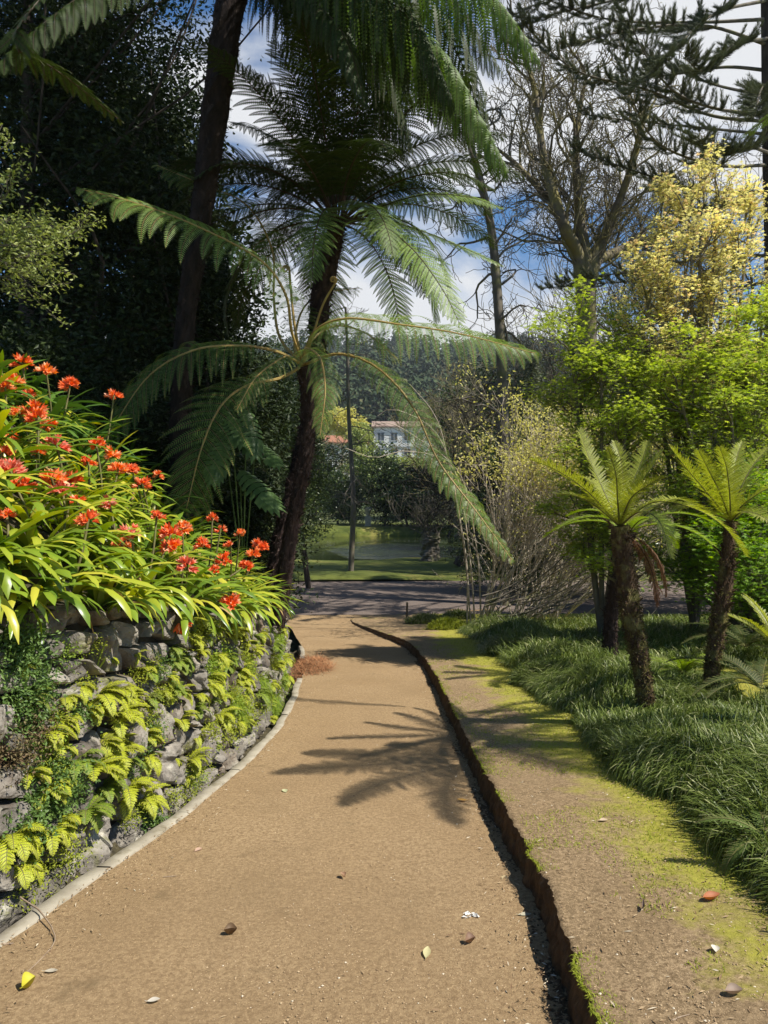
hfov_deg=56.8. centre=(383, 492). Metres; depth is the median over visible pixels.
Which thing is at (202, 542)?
clivia plant
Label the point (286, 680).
wall fern
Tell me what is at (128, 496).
clivia plant
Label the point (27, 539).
clivia plant
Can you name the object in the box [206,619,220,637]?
wall fern
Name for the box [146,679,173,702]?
moss clump
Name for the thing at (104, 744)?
wall fern
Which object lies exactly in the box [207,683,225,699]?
wall fern
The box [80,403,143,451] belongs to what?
clivia plant
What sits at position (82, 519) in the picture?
clivia plant
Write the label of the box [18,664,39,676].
wall fern
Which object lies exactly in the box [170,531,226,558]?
clivia plant
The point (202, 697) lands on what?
wall fern
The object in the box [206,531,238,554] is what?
clivia plant
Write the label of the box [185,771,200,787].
wall fern
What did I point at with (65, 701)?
wall fern
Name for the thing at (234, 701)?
leafy creeper
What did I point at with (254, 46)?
sky
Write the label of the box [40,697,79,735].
moss clump
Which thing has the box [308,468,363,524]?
shrub
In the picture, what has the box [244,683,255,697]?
wall fern
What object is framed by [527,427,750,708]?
short tree fern
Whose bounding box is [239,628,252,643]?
wall fern
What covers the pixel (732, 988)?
fallen leaf
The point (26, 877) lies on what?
wall fern
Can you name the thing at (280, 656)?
leafy creeper
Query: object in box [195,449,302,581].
shrub
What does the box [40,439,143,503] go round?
clivia plant
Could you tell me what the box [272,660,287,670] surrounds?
wall fern
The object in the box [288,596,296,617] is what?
clivia plant
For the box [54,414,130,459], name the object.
clivia plant
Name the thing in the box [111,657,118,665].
wall fern
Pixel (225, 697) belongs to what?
wall fern
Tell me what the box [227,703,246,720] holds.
wall fern
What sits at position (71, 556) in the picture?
clivia plant
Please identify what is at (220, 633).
wall fern
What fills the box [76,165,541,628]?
tree fern
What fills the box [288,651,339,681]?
dry frond pile
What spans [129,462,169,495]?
clivia plant
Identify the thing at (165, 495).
clivia plant
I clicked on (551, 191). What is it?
bare tree
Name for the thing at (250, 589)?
clivia plant
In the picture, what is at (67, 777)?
moss clump
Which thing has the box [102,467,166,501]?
clivia plant
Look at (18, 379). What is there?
clivia plant
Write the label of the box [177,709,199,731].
wall fern
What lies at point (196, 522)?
clivia plant
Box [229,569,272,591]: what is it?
clivia plant
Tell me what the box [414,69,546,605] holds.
bare tree
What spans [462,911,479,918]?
fallen petals
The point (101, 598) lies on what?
clivia plant
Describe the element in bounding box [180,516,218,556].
clivia plant
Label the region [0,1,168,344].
evergreen tree
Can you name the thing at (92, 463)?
clivia plant
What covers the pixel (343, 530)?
lawn
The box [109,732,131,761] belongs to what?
wall fern
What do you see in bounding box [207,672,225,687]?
wall fern
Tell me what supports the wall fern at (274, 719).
attached to the stone wall
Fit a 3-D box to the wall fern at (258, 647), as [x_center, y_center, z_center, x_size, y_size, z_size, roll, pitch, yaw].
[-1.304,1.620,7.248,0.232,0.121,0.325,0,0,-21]
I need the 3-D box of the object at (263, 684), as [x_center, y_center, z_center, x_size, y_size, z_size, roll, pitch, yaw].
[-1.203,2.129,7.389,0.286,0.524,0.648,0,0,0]
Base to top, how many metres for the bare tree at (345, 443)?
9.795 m
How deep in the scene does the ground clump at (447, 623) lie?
15.66 m
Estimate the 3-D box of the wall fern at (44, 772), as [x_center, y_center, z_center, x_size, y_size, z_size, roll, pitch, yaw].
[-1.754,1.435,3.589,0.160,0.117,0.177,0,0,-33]
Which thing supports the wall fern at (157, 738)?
attached to the stone wall
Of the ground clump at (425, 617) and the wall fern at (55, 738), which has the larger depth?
the ground clump at (425, 617)
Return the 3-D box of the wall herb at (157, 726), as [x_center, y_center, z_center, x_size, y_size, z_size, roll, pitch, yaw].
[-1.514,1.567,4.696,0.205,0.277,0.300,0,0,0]
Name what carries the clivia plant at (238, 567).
on the slope
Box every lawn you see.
[250,544,719,580]
[268,523,668,543]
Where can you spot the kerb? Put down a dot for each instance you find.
(49, 905)
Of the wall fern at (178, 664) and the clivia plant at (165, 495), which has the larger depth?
the clivia plant at (165, 495)
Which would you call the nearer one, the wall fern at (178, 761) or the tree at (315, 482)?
the wall fern at (178, 761)
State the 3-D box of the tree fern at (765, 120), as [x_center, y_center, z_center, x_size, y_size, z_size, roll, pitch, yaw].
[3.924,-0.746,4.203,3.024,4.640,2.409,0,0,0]
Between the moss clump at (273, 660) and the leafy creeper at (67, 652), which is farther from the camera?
the moss clump at (273, 660)
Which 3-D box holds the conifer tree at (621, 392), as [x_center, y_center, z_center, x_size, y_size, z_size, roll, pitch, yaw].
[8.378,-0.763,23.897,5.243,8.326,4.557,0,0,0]
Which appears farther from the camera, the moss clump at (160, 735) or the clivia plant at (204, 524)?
the clivia plant at (204, 524)
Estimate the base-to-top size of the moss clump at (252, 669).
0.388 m
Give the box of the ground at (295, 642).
[259,376,762,958]
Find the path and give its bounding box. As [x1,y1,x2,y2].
[0,607,569,1023]
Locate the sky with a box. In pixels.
[0,0,764,348]
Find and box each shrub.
[0,123,106,328]
[0,311,133,443]
[76,380,251,546]
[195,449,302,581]
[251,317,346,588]
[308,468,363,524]
[309,462,378,523]
[346,359,711,623]
[354,439,444,525]
[356,452,434,516]
[360,451,416,526]
[382,465,442,525]
[405,425,517,536]
[436,466,518,524]
[440,474,591,593]
[661,426,767,572]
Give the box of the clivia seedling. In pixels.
[95,640,106,675]
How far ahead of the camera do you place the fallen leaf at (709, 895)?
2.98 m
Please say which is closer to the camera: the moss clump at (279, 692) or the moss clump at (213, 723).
the moss clump at (213, 723)
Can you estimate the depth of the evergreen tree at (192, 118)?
18.77 m
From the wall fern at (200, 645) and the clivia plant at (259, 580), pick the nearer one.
the wall fern at (200, 645)
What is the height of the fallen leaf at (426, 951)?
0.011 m
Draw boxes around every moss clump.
[0,854,54,916]
[28,746,79,782]
[32,790,102,903]
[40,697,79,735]
[57,764,81,790]
[67,671,112,702]
[77,628,129,662]
[113,708,148,731]
[113,802,146,830]
[124,661,157,688]
[132,790,165,821]
[137,697,174,728]
[142,650,168,684]
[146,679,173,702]
[146,721,175,751]
[155,677,187,712]
[163,780,190,812]
[176,771,205,805]
[186,615,210,660]
[186,737,218,796]
[195,608,222,648]
[200,707,227,748]
[214,612,234,648]
[217,703,241,752]
[224,676,249,711]
[229,680,252,713]
[229,716,254,746]
[238,643,256,670]
[241,652,261,683]
[245,655,262,680]
[245,686,263,735]
[261,692,273,715]
[269,649,282,672]
[274,677,288,697]
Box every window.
[377,432,384,440]
[390,432,397,440]
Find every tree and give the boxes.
[0,0,260,450]
[0,0,261,422]
[0,0,272,379]
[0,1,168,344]
[0,49,270,429]
[66,47,302,542]
[91,149,299,491]
[162,330,326,619]
[276,406,363,518]
[303,289,406,570]
[315,424,368,479]
[320,406,370,464]
[340,419,390,499]
[388,344,496,534]
[388,357,518,540]
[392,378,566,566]
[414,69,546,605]
[414,355,495,525]
[431,274,658,564]
[440,377,573,513]
[441,0,761,582]
[444,72,763,442]
[450,357,555,458]
[489,349,555,588]
[490,0,767,469]
[510,432,682,615]
[511,272,726,638]
[527,367,659,470]
[530,217,764,564]
[590,135,767,630]
[595,350,677,574]
[614,283,767,626]
[634,443,767,634]
[637,353,767,578]
[645,335,764,468]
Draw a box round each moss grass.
[365,626,628,1023]
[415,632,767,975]
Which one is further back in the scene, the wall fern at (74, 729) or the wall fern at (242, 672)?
the wall fern at (242, 672)
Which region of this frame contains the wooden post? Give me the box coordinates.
[406,602,407,618]
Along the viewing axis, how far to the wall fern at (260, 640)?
7.49 m
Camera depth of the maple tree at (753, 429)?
10.26 m
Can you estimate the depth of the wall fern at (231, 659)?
6.14 m
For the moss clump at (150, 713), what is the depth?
4.70 m
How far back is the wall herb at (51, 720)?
3.66 m
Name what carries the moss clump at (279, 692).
attached to the stone wall
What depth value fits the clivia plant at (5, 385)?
5.40 m
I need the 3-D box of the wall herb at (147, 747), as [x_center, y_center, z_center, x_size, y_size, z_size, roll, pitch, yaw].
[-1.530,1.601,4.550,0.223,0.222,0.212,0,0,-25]
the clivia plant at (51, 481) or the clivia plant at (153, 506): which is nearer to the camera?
the clivia plant at (51, 481)
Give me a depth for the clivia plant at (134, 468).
6.02 m
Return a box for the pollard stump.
[382,485,461,561]
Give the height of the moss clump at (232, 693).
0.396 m
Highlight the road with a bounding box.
[287,580,734,614]
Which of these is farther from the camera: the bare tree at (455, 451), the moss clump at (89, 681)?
the bare tree at (455, 451)
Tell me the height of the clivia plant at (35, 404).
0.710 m
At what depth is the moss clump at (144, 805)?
4.45 m
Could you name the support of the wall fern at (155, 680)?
attached to the stone wall
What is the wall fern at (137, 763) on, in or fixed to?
attached to the stone wall
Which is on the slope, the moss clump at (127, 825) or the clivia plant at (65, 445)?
the clivia plant at (65, 445)
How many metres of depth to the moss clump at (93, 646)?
4.22 m
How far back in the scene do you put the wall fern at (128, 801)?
4.25 m
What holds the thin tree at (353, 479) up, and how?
on the lawn at (410, 568)
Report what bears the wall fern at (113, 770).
attached to the stone wall
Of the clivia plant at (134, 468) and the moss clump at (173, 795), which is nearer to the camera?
the moss clump at (173, 795)
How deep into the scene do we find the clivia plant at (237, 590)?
6.16 m
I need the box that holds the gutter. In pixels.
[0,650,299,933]
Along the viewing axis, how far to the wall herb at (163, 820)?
4.60 m
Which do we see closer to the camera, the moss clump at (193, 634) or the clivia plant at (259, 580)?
the moss clump at (193, 634)
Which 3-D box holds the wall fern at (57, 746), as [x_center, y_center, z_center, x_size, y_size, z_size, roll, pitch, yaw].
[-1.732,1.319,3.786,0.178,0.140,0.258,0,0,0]
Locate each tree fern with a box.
[0,0,540,531]
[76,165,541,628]
[165,2,524,636]
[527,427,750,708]
[542,508,717,658]
[666,440,767,698]
[741,114,767,138]
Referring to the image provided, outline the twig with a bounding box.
[19,896,55,971]
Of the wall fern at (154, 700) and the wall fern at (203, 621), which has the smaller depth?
the wall fern at (154, 700)
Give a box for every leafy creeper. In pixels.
[26,728,81,762]
[53,632,98,673]
[184,766,208,792]
[200,648,234,684]
[208,671,230,706]
[220,639,241,678]
[225,683,245,729]
[241,648,261,676]
[271,627,288,674]
[281,660,292,696]
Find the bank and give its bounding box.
[351,613,767,1023]
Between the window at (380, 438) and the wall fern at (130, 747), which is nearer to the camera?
the wall fern at (130, 747)
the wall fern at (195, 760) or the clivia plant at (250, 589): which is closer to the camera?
the wall fern at (195, 760)
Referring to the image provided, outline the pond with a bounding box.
[295,535,520,560]
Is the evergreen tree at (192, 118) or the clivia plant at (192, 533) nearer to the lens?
the clivia plant at (192, 533)
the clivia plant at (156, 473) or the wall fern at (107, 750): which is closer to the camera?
the wall fern at (107, 750)
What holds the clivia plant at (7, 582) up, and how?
on the slope
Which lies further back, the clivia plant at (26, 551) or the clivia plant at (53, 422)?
the clivia plant at (53, 422)
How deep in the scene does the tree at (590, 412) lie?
49.58 m
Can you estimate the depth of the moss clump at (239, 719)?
6.12 m
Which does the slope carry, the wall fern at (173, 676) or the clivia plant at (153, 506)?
the clivia plant at (153, 506)
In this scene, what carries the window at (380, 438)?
in the house at (387, 426)
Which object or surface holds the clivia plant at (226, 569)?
on the slope
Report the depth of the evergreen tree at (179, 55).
14.75 m
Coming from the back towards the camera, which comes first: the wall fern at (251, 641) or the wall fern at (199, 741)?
the wall fern at (251, 641)
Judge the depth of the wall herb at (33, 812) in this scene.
3.47 m
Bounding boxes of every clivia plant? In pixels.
[0,349,55,411]
[0,359,43,417]
[0,362,33,432]
[0,376,87,445]
[0,409,70,458]
[0,415,96,462]
[0,443,57,478]
[0,457,103,531]
[0,460,31,499]
[0,460,78,527]
[0,474,53,533]
[0,479,114,587]
[0,507,101,614]
[0,509,89,621]
[0,525,73,643]
[2,424,50,452]
[3,367,48,397]
[3,468,122,534]
[3,480,141,586]
[4,398,114,477]
[6,352,96,435]
[6,406,108,517]
[7,542,130,638]
[8,509,158,640]
[9,352,79,421]
[10,359,61,398]
[13,375,108,426]
[15,389,91,463]
[27,388,125,459]
[28,432,134,528]
[33,362,118,466]
[39,395,70,427]
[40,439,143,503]
[45,492,125,542]
[47,495,151,596]
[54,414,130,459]
[55,444,129,494]
[59,412,116,446]
[60,410,108,429]
[66,418,134,467]
[66,424,141,469]
[70,561,179,633]
[72,455,132,526]
[80,388,160,493]
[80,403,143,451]
[80,494,182,590]
[83,436,154,521]
[91,415,132,464]
[97,458,161,499]
[98,493,173,543]
[99,448,156,475]
[102,457,147,484]
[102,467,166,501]
[105,464,169,506]
[109,523,203,631]
[111,470,179,540]
[114,445,158,479]
[114,491,175,531]
[120,509,192,553]
[121,463,190,568]
[123,520,186,567]
[124,510,214,617]
[126,436,160,477]
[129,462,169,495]
[131,485,205,530]
[132,476,177,516]
[138,475,188,510]
[144,512,192,553]
[145,548,221,591]
[150,475,173,504]
[153,536,219,619]
[156,489,197,523]
[157,520,244,642]
[160,504,228,546]
[166,550,239,605]
[167,559,254,631]
[170,505,220,531]
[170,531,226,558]
[173,548,236,573]
[179,521,214,548]
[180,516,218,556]
[184,518,203,538]
[184,519,223,547]
[189,546,239,566]
[194,512,264,632]
[194,556,252,608]
[195,525,233,550]
[201,566,265,608]
[202,536,230,549]
[205,539,245,579]
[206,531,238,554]
[213,556,248,593]
[217,528,283,633]
[218,538,280,637]
[223,553,264,574]
[227,550,266,590]
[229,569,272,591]
[233,551,280,591]
[234,582,279,623]
[244,579,284,614]
[248,578,291,611]
[249,573,297,623]
[264,582,291,618]
[266,583,305,613]
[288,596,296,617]
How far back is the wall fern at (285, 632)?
10.31 m
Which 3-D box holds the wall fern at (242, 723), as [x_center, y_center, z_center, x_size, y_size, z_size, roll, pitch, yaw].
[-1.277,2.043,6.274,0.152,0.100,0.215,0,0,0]
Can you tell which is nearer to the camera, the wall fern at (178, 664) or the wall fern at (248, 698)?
the wall fern at (178, 664)
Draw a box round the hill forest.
[106,328,764,433]
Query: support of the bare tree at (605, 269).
on the lawn at (410, 568)
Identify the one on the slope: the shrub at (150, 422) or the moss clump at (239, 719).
the shrub at (150, 422)
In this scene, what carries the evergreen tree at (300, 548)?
on the slope
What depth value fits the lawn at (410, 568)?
31.60 m
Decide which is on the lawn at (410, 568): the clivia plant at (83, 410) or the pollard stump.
the pollard stump
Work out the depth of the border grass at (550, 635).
10.58 m
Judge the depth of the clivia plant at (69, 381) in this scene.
6.11 m
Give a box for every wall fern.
[0,822,46,872]
[12,853,45,889]
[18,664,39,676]
[21,765,52,789]
[26,686,53,710]
[32,777,72,814]
[39,724,67,745]
[41,820,76,855]
[42,725,77,750]
[48,786,67,798]
[49,742,77,758]
[54,712,84,733]
[58,813,81,837]
[59,694,84,710]
[63,726,78,741]
[66,748,106,780]
[73,681,97,704]
[78,793,114,832]
[86,698,114,719]
[88,755,132,784]
[91,708,121,725]
[92,754,114,778]
[95,680,132,716]
[96,784,124,803]
[98,775,127,802]
[99,731,123,758]
[100,731,125,745]
[107,702,150,737]
[108,683,122,693]
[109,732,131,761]
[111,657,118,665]
[111,742,147,779]
[117,690,151,719]
[117,776,159,820]
[119,684,137,705]
[121,686,143,698]
[124,733,137,756]
[125,757,146,771]
[134,649,151,664]
[137,661,158,681]
[137,783,169,819]
[141,665,166,682]
[142,751,161,776]
[146,691,164,708]
[147,728,164,746]
[149,726,161,743]
[163,687,172,698]
[164,681,186,704]
[166,671,179,688]
[167,653,189,672]
[169,643,188,660]
[174,718,184,730]
[175,758,184,765]
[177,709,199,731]
[179,684,195,705]
[181,651,199,671]
[181,664,191,676]
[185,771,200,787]
[187,746,211,776]
[189,634,206,651]
[193,693,210,708]
[194,608,215,627]
[194,728,210,747]
[195,647,212,659]
[195,701,212,720]
[201,630,213,645]
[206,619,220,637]
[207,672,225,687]
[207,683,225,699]
[213,652,229,671]
[214,669,229,685]
[215,706,243,731]
[216,627,230,636]
[218,655,238,678]
[222,693,233,706]
[225,653,235,673]
[226,623,243,644]
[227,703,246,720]
[237,662,252,679]
[237,672,257,685]
[237,717,246,729]
[238,626,248,634]
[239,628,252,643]
[239,637,248,645]
[240,716,255,734]
[243,640,258,651]
[243,694,250,705]
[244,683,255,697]
[246,679,255,694]
[252,633,267,646]
[252,644,268,658]
[255,687,272,706]
[259,626,270,644]
[269,715,278,724]
[271,639,285,655]
[271,680,280,691]
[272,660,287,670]
[281,677,289,687]
[282,625,291,638]
[283,653,294,666]
[285,676,294,686]
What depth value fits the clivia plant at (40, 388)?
6.40 m
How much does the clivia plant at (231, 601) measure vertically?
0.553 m
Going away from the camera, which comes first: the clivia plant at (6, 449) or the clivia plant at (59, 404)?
the clivia plant at (6, 449)
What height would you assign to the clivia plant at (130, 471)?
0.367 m
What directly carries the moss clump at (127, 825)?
attached to the stone wall
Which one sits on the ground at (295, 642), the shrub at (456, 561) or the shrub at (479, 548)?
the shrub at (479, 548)
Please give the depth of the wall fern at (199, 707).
5.43 m
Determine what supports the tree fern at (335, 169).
on the slope
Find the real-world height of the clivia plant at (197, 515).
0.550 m
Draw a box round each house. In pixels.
[325,435,368,478]
[371,421,441,463]
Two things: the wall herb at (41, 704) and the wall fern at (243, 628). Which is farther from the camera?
the wall fern at (243, 628)
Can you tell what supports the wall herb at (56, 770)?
attached to the stone wall
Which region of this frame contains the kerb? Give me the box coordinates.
[0,646,304,946]
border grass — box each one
[455,608,767,684]
[504,640,767,910]
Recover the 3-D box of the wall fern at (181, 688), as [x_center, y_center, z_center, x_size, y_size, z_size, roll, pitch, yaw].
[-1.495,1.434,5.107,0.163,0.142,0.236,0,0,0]
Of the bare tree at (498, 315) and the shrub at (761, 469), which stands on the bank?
the shrub at (761, 469)
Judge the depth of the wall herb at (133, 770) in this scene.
4.40 m
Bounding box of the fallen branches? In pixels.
[482,433,684,616]
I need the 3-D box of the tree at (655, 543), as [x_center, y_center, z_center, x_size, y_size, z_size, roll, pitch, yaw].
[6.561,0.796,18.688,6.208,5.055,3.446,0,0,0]
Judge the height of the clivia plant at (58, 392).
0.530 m
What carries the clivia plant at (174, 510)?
on the slope
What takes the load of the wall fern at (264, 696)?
attached to the stone wall
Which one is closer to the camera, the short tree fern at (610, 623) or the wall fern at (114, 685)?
the wall fern at (114, 685)
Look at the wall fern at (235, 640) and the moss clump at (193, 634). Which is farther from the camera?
the wall fern at (235, 640)
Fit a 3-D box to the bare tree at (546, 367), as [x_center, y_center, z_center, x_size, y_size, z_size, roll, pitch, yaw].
[8.262,-3.032,31.651,8.822,13.116,9.688,0,0,-44]
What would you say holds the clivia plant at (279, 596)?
on the stone wall
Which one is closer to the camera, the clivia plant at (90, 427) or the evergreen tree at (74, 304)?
the clivia plant at (90, 427)
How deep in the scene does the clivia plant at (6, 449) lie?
4.58 m
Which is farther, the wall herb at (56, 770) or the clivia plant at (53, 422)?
the clivia plant at (53, 422)
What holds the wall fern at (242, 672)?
attached to the stone wall
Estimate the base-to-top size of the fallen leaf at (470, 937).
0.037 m
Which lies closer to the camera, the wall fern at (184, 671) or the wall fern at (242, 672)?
the wall fern at (184, 671)
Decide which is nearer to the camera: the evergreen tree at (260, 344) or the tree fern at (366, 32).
the tree fern at (366, 32)
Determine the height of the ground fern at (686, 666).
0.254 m
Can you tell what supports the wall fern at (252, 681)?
attached to the stone wall
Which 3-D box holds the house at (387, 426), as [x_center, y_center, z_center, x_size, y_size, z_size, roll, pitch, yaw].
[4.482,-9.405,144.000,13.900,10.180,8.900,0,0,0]
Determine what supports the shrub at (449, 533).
on the lawn at (343, 530)
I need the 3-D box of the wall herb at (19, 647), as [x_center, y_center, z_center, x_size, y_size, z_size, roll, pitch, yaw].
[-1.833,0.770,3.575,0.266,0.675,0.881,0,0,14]
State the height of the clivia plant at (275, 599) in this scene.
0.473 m
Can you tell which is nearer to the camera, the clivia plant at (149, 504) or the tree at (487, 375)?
the clivia plant at (149, 504)
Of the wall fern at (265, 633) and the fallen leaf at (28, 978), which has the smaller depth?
the fallen leaf at (28, 978)
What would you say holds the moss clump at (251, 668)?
attached to the stone wall
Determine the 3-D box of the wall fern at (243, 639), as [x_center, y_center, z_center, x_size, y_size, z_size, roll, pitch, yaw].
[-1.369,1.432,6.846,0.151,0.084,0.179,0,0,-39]
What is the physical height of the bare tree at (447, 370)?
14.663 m
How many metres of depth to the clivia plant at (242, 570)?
6.83 m
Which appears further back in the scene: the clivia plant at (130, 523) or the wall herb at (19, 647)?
the clivia plant at (130, 523)
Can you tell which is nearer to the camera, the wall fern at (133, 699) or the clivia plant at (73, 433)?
the wall fern at (133, 699)
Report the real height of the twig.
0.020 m
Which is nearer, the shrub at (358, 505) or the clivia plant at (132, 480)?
the clivia plant at (132, 480)
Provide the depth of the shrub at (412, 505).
62.28 m
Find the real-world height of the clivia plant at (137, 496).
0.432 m
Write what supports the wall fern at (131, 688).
attached to the stone wall
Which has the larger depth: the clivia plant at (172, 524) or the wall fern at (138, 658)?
the clivia plant at (172, 524)
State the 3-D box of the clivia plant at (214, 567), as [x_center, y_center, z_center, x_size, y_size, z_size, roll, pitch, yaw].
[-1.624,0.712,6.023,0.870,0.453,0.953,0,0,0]
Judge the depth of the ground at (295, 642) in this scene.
29.84 m
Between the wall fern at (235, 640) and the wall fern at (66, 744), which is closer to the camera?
the wall fern at (66, 744)
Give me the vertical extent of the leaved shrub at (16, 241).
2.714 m
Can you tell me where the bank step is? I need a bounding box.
[350,620,598,1023]
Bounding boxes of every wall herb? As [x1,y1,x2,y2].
[0,585,69,702]
[0,628,84,736]
[0,666,67,768]
[0,696,68,799]
[2,781,63,870]
[11,724,101,842]
[17,683,72,762]
[32,749,75,784]
[53,745,100,813]
[56,690,111,732]
[125,754,152,783]
[128,729,160,759]
[134,793,172,832]
[136,807,165,832]
[142,709,173,754]
[150,804,174,828]
[152,644,180,690]
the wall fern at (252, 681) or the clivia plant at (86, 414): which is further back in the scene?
the clivia plant at (86, 414)
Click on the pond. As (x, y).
(373, 548)
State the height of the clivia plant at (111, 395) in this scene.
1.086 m
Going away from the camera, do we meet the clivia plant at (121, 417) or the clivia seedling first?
the clivia seedling
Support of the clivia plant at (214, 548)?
on the slope
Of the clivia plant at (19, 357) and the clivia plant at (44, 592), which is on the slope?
the clivia plant at (19, 357)
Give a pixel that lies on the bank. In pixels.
(672, 965)
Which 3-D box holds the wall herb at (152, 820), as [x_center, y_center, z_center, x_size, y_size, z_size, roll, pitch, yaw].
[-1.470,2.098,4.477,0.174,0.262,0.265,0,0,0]
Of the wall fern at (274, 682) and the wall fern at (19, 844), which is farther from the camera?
the wall fern at (274, 682)
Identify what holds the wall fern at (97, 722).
attached to the stone wall
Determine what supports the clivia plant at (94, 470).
on the slope
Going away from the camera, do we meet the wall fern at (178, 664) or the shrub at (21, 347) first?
the wall fern at (178, 664)
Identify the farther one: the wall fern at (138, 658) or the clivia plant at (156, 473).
the clivia plant at (156, 473)
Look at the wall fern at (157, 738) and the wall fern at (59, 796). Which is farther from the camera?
the wall fern at (157, 738)
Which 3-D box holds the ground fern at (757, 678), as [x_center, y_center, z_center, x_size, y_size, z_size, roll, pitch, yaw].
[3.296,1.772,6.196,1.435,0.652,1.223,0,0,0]
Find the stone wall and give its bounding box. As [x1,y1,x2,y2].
[0,581,293,932]
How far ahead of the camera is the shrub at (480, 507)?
62.56 m
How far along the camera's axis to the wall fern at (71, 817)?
3.73 m
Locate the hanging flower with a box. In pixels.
[168,604,192,635]
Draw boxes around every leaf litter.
[0,633,566,1023]
[412,638,767,1023]
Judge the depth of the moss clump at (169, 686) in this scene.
4.96 m
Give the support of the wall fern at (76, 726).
attached to the stone wall
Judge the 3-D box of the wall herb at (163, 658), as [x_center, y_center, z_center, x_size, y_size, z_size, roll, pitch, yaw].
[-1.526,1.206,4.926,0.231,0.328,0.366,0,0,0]
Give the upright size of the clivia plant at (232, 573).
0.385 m
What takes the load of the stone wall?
on the slope
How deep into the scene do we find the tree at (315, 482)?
25.77 m
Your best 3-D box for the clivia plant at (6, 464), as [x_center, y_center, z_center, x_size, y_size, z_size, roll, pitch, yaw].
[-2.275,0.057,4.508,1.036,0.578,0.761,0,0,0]
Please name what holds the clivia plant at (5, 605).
on the stone wall
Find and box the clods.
[386,639,572,1023]
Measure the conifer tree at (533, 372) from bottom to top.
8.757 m
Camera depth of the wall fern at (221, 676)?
5.87 m
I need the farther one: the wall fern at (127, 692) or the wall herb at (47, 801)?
the wall fern at (127, 692)
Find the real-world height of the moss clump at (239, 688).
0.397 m
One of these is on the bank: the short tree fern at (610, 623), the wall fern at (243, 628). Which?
the short tree fern at (610, 623)
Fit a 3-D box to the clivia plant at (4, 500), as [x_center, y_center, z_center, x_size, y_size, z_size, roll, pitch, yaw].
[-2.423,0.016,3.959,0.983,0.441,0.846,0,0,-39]
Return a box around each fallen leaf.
[21,972,35,988]
[42,968,56,971]
[146,997,159,1001]
[221,922,236,933]
[423,946,430,958]
[465,932,474,942]
[517,912,530,914]
[703,891,719,899]
[711,945,719,951]
[722,983,742,993]
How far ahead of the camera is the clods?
2.85 m
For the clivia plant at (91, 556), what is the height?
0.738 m
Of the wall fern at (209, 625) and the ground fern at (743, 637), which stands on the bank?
the ground fern at (743, 637)
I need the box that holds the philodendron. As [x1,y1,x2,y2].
[202,410,286,574]
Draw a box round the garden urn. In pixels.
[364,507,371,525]
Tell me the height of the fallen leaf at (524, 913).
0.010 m
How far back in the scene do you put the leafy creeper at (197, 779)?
5.17 m
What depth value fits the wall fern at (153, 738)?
4.60 m
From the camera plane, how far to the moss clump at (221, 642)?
6.15 m
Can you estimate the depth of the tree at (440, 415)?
61.60 m
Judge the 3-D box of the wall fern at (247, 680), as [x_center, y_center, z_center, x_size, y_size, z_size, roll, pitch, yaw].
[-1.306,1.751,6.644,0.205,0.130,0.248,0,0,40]
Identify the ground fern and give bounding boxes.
[649,653,704,673]
[664,648,767,706]
[681,622,767,660]
[695,810,767,885]
[727,592,767,641]
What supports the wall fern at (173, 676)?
attached to the stone wall
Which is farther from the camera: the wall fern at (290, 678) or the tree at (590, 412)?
the tree at (590, 412)
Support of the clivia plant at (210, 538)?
on the slope
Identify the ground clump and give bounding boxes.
[403,611,445,623]
[425,615,468,629]
[439,608,475,619]
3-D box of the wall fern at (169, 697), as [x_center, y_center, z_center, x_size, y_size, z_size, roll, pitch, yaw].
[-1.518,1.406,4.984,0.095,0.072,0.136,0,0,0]
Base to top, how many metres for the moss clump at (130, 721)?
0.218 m
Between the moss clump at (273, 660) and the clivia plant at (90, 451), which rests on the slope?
the clivia plant at (90, 451)
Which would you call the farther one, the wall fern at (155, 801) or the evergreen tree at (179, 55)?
the evergreen tree at (179, 55)
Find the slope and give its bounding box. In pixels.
[0,416,250,617]
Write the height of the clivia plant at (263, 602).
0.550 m
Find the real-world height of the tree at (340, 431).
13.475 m
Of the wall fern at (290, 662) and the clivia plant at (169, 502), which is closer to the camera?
the clivia plant at (169, 502)
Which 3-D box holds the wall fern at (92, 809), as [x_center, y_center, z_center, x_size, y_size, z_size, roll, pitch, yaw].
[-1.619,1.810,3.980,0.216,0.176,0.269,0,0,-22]
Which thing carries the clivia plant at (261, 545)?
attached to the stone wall
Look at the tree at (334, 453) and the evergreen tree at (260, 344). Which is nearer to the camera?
the evergreen tree at (260, 344)
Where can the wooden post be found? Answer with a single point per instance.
(406, 610)
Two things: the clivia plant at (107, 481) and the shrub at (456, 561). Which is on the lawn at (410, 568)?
the shrub at (456, 561)
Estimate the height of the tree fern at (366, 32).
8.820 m
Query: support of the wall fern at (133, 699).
attached to the stone wall
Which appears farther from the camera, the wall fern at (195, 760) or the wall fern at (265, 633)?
the wall fern at (265, 633)
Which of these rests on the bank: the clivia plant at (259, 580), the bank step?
the bank step
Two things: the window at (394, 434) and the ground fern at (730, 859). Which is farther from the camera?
the window at (394, 434)
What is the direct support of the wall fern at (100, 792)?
attached to the stone wall
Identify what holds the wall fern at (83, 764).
attached to the stone wall

